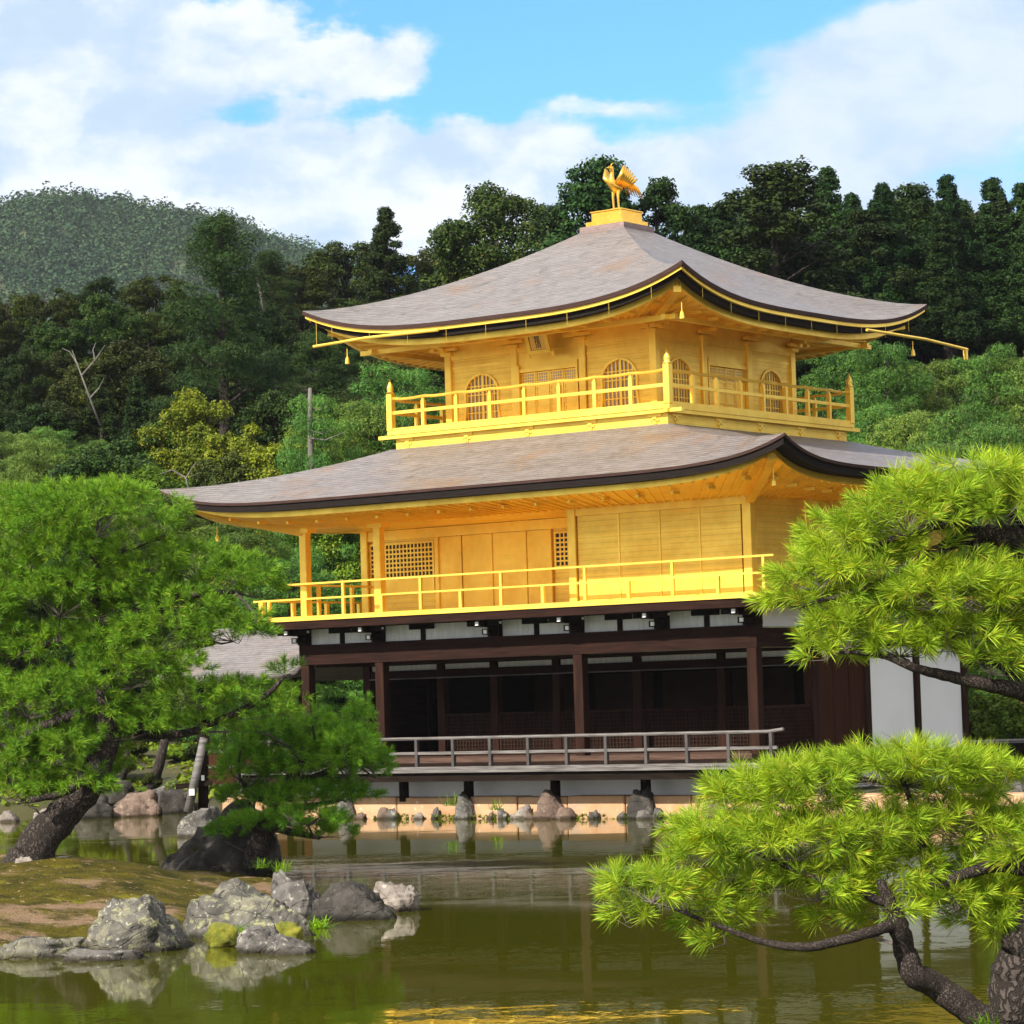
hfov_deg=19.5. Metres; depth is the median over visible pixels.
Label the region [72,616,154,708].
broadleaf tree
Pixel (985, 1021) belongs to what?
grass tuft
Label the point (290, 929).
moss cushion
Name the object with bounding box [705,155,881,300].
evergreen tree
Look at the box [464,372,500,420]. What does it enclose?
bell window
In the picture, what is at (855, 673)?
wooden door
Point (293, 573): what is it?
garden pine
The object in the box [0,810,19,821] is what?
rock
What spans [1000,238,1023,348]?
evergreen tree
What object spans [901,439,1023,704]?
garden pine
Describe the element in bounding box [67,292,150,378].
broadleaf tree
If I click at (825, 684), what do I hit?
wooden door
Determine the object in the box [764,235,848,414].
cedar tree
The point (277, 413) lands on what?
broadleaf tree
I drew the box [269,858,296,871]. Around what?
grass tuft
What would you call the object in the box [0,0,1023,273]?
sky
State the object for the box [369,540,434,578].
lattice window
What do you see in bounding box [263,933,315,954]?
rock
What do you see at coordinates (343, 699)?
broadleaf tree
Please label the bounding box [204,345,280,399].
red pine
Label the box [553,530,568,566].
lattice window
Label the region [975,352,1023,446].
garden pine
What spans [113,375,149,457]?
cedar tree
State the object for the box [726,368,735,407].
door leaf
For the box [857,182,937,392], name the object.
cedar tree
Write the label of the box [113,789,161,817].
rock
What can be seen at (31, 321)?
cedar tree
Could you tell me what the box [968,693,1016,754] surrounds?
shrub
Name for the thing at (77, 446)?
garden pine
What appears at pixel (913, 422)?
garden pine
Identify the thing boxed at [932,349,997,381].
broadleaf tree
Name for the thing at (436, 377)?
broadleaf tree
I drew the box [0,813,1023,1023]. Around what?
pond water
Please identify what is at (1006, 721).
shrub
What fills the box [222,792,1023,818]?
stone embankment
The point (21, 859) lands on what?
rock
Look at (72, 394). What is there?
broadleaf tree
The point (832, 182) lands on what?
cedar tree
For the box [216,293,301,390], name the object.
broadleaf tree
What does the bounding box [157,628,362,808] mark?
side pavilion
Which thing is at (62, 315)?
broadleaf tree
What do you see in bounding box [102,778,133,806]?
rock
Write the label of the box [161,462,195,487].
dead tree
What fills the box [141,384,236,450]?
broadleaf tree
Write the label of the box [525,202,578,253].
evergreen tree
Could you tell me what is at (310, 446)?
dead tree
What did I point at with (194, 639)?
broadleaf tree
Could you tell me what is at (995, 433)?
garden pine
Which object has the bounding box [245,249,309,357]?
red pine
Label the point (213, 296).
broadleaf tree
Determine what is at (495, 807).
grass tuft
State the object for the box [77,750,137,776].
shrub
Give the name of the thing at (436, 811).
stone
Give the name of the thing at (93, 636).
leaning pine
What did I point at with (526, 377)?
door leaf
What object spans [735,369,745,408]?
door leaf
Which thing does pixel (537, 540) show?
sliding door
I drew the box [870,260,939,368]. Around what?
cedar tree
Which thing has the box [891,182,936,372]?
evergreen tree
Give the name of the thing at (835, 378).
garden pine
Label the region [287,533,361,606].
yellow tree
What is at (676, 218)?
evergreen tree
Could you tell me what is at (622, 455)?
golden pavilion
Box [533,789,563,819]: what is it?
rock
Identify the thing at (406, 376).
garden pine
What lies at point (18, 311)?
broadleaf tree
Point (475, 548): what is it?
sliding door
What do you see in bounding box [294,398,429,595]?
garden pine
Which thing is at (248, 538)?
garden pine
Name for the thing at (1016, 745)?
wooden platform
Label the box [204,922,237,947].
moss cushion
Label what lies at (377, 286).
cedar tree
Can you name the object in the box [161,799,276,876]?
rock
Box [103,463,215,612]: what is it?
yellow tree
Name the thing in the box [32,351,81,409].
broadleaf tree
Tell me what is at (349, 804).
rock
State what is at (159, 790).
rock
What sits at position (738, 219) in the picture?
cedar tree
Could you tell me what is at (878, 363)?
cedar tree
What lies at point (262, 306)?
dead tree
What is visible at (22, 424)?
broadleaf tree
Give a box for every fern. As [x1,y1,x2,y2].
[234,922,264,937]
[306,914,337,929]
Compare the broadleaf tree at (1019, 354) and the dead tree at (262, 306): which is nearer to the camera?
the dead tree at (262, 306)
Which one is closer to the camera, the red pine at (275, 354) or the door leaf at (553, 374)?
the door leaf at (553, 374)
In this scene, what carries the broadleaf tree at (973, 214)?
on the ground at (168, 773)
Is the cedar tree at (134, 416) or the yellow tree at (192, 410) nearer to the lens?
the yellow tree at (192, 410)
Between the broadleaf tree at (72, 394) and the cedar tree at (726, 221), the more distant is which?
the cedar tree at (726, 221)
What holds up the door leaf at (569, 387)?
in the golden pavilion at (622, 455)
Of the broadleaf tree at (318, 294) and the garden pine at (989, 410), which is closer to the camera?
the garden pine at (989, 410)
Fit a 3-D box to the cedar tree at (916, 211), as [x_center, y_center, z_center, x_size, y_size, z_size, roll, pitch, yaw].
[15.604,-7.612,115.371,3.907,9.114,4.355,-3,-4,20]
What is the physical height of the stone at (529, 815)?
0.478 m
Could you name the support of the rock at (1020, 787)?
on the ground at (168, 773)
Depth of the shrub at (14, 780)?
75.54 m
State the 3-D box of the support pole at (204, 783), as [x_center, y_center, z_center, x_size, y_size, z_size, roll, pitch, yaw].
[-6.069,4.971,56.991,0.708,1.377,0.240,-2,-4,0]
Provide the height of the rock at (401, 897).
0.705 m
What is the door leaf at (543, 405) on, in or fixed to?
in the golden pavilion at (622, 455)
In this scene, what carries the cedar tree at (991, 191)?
on the ground at (168, 773)
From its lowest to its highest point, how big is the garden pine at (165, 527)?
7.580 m
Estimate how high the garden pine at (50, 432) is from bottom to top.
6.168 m
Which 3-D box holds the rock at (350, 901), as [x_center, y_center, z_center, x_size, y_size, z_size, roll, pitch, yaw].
[-1.871,4.635,34.131,1.117,0.830,0.726,-1,-4,-16]
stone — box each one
[352,812,366,818]
[376,807,387,818]
[385,808,397,818]
[413,812,424,818]
[431,807,440,818]
[486,811,493,818]
[497,808,508,818]
[526,810,532,818]
[556,807,575,819]
[589,809,598,818]
[617,811,625,818]
[636,810,651,818]
[652,807,662,818]
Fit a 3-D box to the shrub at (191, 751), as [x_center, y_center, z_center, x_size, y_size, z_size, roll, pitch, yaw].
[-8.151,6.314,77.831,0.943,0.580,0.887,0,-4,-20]
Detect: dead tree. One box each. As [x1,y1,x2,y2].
[62,343,104,424]
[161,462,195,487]
[258,284,265,311]
[307,388,344,469]
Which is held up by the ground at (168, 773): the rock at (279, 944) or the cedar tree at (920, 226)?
the cedar tree at (920, 226)
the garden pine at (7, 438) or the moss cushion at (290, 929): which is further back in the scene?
the garden pine at (7, 438)
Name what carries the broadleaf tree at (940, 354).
on the ground at (168, 773)
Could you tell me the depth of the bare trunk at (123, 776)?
75.70 m
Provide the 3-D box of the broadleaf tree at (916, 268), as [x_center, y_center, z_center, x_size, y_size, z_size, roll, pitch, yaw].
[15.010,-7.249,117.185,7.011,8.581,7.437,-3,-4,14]
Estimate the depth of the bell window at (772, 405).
66.21 m
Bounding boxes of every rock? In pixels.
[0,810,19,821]
[0,936,88,959]
[15,856,32,862]
[33,808,46,818]
[59,949,148,961]
[82,795,113,818]
[83,894,194,952]
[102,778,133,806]
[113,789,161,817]
[153,786,165,800]
[158,789,196,813]
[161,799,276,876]
[177,806,220,836]
[183,878,315,938]
[236,924,278,952]
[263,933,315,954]
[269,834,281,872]
[271,869,320,917]
[309,881,396,920]
[336,796,355,818]
[373,881,419,911]
[453,791,476,818]
[509,804,532,818]
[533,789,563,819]
[627,785,654,818]
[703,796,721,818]
[982,778,1023,791]
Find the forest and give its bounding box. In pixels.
[0,181,362,370]
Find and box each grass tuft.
[253,857,268,867]
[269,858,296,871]
[437,791,460,805]
[483,796,505,809]
[960,1011,1004,1023]
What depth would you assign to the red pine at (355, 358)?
111.27 m
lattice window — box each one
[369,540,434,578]
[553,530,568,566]
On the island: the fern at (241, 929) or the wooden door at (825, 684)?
the fern at (241, 929)
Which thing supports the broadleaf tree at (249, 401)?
on the ground at (168, 773)
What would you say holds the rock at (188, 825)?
in the pond water
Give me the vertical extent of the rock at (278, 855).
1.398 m
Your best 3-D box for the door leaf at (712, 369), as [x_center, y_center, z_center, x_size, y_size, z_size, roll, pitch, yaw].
[4.285,-2.609,64.195,0.065,1.050,0.360,-4,-5,37]
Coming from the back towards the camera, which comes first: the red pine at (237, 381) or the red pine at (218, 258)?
the red pine at (237, 381)
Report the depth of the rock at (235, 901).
31.95 m
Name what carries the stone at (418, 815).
in the pond water
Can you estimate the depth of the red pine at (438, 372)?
110.03 m
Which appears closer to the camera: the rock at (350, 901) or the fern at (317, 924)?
the fern at (317, 924)
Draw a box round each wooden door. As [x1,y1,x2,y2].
[816,646,834,757]
[831,653,850,752]
[847,649,865,748]
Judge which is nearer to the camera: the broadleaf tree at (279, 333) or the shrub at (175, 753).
the shrub at (175, 753)
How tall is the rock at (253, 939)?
0.515 m
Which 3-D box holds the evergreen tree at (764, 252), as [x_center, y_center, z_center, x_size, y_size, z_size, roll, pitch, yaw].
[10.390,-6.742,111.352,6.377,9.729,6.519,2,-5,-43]
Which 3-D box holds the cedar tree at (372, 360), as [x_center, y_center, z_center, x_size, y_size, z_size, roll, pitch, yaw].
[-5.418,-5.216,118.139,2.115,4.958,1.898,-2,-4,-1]
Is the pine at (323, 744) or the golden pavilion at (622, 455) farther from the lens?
the golden pavilion at (622, 455)
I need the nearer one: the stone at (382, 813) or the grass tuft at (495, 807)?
the grass tuft at (495, 807)
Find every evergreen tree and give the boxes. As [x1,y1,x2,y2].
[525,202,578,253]
[532,154,656,250]
[631,176,702,245]
[703,231,812,381]
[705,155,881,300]
[726,207,877,356]
[837,208,930,394]
[845,234,951,377]
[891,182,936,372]
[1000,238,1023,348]
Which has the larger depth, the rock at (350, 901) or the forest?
the forest
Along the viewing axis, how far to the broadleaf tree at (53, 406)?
101.97 m
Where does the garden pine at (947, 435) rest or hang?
on the ground at (168, 773)
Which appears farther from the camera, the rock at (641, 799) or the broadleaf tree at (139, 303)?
the broadleaf tree at (139, 303)
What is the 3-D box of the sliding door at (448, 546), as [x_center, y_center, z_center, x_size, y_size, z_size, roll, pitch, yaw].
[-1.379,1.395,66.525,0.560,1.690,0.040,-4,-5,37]
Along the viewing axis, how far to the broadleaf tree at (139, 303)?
119.99 m
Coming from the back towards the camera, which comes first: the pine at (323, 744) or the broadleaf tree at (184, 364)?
the broadleaf tree at (184, 364)
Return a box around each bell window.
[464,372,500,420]
[600,357,639,406]
[671,356,691,402]
[760,368,782,412]
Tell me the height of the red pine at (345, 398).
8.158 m
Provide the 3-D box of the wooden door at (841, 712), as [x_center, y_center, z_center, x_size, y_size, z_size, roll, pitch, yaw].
[6.771,3.961,61.634,0.080,2.370,0.620,-4,-5,37]
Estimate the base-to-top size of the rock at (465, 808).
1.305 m
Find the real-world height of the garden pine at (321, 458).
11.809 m
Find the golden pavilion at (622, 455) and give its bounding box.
[158,163,1020,801]
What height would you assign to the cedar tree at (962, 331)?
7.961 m
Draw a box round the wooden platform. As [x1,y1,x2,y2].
[970,739,1023,769]
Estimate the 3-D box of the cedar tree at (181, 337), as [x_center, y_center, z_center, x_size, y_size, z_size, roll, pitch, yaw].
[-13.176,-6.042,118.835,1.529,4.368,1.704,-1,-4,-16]
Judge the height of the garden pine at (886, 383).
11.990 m
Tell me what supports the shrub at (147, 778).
on the ground at (168, 773)
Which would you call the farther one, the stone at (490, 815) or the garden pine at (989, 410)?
the garden pine at (989, 410)
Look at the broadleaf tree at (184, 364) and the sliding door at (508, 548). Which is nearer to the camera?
the sliding door at (508, 548)
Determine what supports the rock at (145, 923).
on the island
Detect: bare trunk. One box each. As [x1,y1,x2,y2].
[119,735,130,779]
[145,739,168,789]
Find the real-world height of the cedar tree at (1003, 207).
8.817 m
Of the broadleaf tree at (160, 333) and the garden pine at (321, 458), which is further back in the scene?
the broadleaf tree at (160, 333)
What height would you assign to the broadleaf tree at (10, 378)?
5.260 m
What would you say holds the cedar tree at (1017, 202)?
on the ground at (168, 773)
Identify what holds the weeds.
in the pond water
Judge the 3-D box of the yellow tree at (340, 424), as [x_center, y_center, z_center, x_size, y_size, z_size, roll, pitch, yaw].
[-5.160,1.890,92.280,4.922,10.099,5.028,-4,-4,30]
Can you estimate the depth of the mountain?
853.64 m
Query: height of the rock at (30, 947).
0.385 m
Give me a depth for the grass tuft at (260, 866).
39.78 m
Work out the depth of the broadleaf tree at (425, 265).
125.40 m
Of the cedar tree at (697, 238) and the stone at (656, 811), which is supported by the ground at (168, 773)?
the cedar tree at (697, 238)
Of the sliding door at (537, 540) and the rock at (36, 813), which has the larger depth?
the rock at (36, 813)
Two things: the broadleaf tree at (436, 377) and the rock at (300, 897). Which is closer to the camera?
the rock at (300, 897)
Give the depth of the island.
35.84 m
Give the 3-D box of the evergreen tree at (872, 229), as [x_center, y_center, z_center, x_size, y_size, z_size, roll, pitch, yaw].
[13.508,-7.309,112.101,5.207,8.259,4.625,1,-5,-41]
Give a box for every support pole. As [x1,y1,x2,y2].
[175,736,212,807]
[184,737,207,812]
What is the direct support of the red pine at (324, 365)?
on the ground at (168, 773)
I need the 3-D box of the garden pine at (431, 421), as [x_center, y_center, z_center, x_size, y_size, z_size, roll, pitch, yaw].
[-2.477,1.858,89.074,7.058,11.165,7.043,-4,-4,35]
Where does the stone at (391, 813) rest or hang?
in the pond water
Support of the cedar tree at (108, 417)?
on the ground at (168, 773)
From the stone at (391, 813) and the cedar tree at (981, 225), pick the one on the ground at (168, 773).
the cedar tree at (981, 225)
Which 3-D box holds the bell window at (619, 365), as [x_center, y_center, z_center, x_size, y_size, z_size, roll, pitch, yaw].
[2.291,-2.731,63.006,1.040,1.120,0.120,-4,-5,37]
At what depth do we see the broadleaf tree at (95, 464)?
89.84 m
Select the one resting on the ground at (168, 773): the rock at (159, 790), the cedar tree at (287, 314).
the cedar tree at (287, 314)
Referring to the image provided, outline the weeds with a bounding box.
[303,812,952,818]
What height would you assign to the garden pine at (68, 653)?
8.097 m
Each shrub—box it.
[6,775,28,788]
[19,749,50,759]
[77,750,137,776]
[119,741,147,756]
[141,772,162,785]
[166,746,188,762]
[183,743,213,758]
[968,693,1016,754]
[975,700,1023,762]
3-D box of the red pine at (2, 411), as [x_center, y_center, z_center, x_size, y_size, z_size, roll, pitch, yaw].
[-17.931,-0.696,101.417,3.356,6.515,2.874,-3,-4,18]
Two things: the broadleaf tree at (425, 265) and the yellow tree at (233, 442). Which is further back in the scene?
the broadleaf tree at (425, 265)
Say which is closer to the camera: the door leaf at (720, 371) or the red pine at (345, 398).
the door leaf at (720, 371)
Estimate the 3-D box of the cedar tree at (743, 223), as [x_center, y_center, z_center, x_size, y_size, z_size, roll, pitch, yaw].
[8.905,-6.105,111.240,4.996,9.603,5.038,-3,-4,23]
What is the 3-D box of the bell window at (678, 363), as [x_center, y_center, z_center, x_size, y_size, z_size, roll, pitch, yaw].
[3.522,-2.756,63.185,0.120,1.120,1.040,-4,-5,37]
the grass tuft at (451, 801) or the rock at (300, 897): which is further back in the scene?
the grass tuft at (451, 801)
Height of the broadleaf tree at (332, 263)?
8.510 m
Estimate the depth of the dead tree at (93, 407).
97.47 m
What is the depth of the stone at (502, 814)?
61.85 m
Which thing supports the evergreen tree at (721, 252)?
on the ground at (168, 773)
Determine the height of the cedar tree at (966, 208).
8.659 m
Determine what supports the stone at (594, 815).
in the pond water
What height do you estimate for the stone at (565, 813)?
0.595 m
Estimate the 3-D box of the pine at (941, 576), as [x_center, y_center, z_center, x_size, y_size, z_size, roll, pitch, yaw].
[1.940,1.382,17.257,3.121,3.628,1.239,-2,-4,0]
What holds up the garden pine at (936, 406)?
on the ground at (168, 773)
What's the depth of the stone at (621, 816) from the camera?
60.06 m
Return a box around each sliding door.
[439,536,459,610]
[462,534,490,609]
[492,531,525,605]
[527,530,550,605]
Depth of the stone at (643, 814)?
59.61 m
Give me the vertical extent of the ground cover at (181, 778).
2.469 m
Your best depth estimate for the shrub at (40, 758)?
79.64 m
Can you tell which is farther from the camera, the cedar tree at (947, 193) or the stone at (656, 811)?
the cedar tree at (947, 193)
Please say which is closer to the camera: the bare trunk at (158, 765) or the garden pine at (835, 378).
the bare trunk at (158, 765)
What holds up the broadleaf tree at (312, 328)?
on the ground at (168, 773)
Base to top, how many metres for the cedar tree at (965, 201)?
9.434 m
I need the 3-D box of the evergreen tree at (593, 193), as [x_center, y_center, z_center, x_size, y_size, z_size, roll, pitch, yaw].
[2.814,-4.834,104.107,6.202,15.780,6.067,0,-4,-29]
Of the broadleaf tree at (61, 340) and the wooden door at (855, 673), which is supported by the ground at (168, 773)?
the broadleaf tree at (61, 340)
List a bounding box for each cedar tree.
[16,317,42,401]
[75,374,122,454]
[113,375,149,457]
[169,307,193,364]
[279,305,300,382]
[316,373,345,422]
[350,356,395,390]
[355,206,423,303]
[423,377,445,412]
[681,218,714,256]
[691,204,709,220]
[701,219,726,256]
[706,202,737,229]
[726,220,813,393]
[736,210,762,223]
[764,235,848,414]
[797,231,881,414]
[806,166,859,399]
[836,192,895,396]
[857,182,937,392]
[867,210,882,393]
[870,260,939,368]
[895,219,981,387]
[901,199,942,390]
[903,211,991,390]
[911,174,987,388]
[932,203,995,374]
[960,199,973,216]
[962,215,1023,379]
[971,214,1023,384]
[974,177,1006,366]
[986,200,1020,321]
[990,182,1023,339]
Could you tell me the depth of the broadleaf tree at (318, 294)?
126.20 m
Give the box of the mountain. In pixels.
[0,213,343,367]
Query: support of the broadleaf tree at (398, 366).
on the ground at (168, 773)
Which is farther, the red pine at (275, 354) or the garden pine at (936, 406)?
the red pine at (275, 354)
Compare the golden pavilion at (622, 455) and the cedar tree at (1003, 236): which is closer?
the golden pavilion at (622, 455)
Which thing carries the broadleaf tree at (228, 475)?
on the ground at (168, 773)
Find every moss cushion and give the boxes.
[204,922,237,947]
[275,921,303,939]
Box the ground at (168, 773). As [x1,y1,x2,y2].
[0,371,1023,813]
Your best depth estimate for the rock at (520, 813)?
61.53 m
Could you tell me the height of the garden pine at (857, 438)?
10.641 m
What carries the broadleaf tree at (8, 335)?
on the ground at (168, 773)
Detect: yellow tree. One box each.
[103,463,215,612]
[130,386,233,488]
[184,422,277,479]
[220,425,329,614]
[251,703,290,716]
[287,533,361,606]
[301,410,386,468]
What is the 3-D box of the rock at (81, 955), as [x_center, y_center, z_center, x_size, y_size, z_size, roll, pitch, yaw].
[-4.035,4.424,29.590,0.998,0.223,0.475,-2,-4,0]
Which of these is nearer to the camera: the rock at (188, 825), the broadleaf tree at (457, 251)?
the rock at (188, 825)
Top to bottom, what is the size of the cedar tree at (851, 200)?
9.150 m
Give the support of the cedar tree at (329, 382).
on the ground at (168, 773)
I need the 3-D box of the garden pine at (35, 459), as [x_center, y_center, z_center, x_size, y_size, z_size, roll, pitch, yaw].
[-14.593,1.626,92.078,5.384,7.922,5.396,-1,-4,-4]
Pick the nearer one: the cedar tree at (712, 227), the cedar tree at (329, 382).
the cedar tree at (329, 382)
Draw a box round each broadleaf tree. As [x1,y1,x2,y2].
[0,293,42,369]
[0,308,22,391]
[0,347,55,417]
[0,403,86,474]
[0,565,68,731]
[19,287,82,342]
[25,442,146,597]
[27,400,99,451]
[31,318,110,399]
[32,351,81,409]
[45,351,151,439]
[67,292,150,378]
[70,276,128,344]
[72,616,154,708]
[83,338,180,428]
[97,420,188,610]
[118,274,196,353]
[122,311,184,377]
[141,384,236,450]
[145,361,195,413]
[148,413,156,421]
[162,598,226,738]
[165,350,234,396]
[168,450,280,609]
[179,293,228,378]
[211,387,297,444]
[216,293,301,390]
[224,388,316,462]
[263,263,338,340]
[288,325,355,396]
[292,240,393,376]
[315,680,363,746]
[354,357,436,395]
[362,391,432,422]
[390,240,488,296]
[399,366,444,388]
[417,180,561,290]
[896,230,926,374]
[913,350,976,390]
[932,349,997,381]
[934,207,977,222]
[973,341,1023,385]
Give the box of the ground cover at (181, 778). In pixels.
[0,712,278,806]
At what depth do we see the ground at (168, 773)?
77.67 m
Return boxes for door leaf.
[521,372,536,414]
[535,371,550,413]
[549,369,564,411]
[563,368,576,410]
[710,366,715,404]
[716,367,726,406]
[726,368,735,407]
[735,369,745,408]
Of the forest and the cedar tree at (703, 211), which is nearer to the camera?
the cedar tree at (703, 211)
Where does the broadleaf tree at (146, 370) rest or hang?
on the ground at (168, 773)
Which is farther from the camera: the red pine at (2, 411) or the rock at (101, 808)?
the red pine at (2, 411)
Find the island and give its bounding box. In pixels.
[0,854,271,945]
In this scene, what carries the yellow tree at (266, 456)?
on the ground at (168, 773)
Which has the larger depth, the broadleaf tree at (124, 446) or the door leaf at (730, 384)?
the broadleaf tree at (124, 446)
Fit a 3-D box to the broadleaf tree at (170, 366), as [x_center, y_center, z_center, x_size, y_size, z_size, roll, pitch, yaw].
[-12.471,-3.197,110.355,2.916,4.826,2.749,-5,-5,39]
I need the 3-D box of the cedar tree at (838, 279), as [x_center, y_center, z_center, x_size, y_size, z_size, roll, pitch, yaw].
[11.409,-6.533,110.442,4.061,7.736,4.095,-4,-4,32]
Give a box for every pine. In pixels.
[0,400,17,459]
[0,431,54,546]
[0,437,78,665]
[0,471,315,863]
[0,488,156,735]
[5,426,104,522]
[30,499,217,729]
[59,439,115,519]
[132,522,299,719]
[141,210,306,442]
[170,552,363,749]
[201,691,399,872]
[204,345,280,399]
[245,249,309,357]
[256,347,308,393]
[263,392,367,713]
[284,330,361,396]
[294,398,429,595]
[317,378,385,419]
[329,361,445,567]
[338,349,376,402]
[373,389,445,451]
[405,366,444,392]
[585,440,1023,1023]
[766,349,892,627]
[792,403,915,627]
[794,340,936,627]
[815,408,982,661]
[881,358,999,443]
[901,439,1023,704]
[912,407,1023,680]
[940,341,1023,449]
[952,422,1023,757]
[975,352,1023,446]
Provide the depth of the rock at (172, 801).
71.38 m
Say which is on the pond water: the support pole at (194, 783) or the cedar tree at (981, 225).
the support pole at (194, 783)
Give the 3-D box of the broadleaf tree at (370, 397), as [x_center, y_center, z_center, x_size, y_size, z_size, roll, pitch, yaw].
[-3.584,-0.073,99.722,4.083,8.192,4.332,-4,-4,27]
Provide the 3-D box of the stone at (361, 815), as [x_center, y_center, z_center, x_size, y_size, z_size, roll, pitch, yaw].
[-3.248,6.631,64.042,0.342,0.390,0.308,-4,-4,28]
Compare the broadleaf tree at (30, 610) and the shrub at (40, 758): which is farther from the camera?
the broadleaf tree at (30, 610)
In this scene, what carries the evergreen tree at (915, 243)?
on the ground at (168, 773)
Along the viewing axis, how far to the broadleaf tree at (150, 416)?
104.54 m
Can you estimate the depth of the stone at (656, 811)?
59.60 m

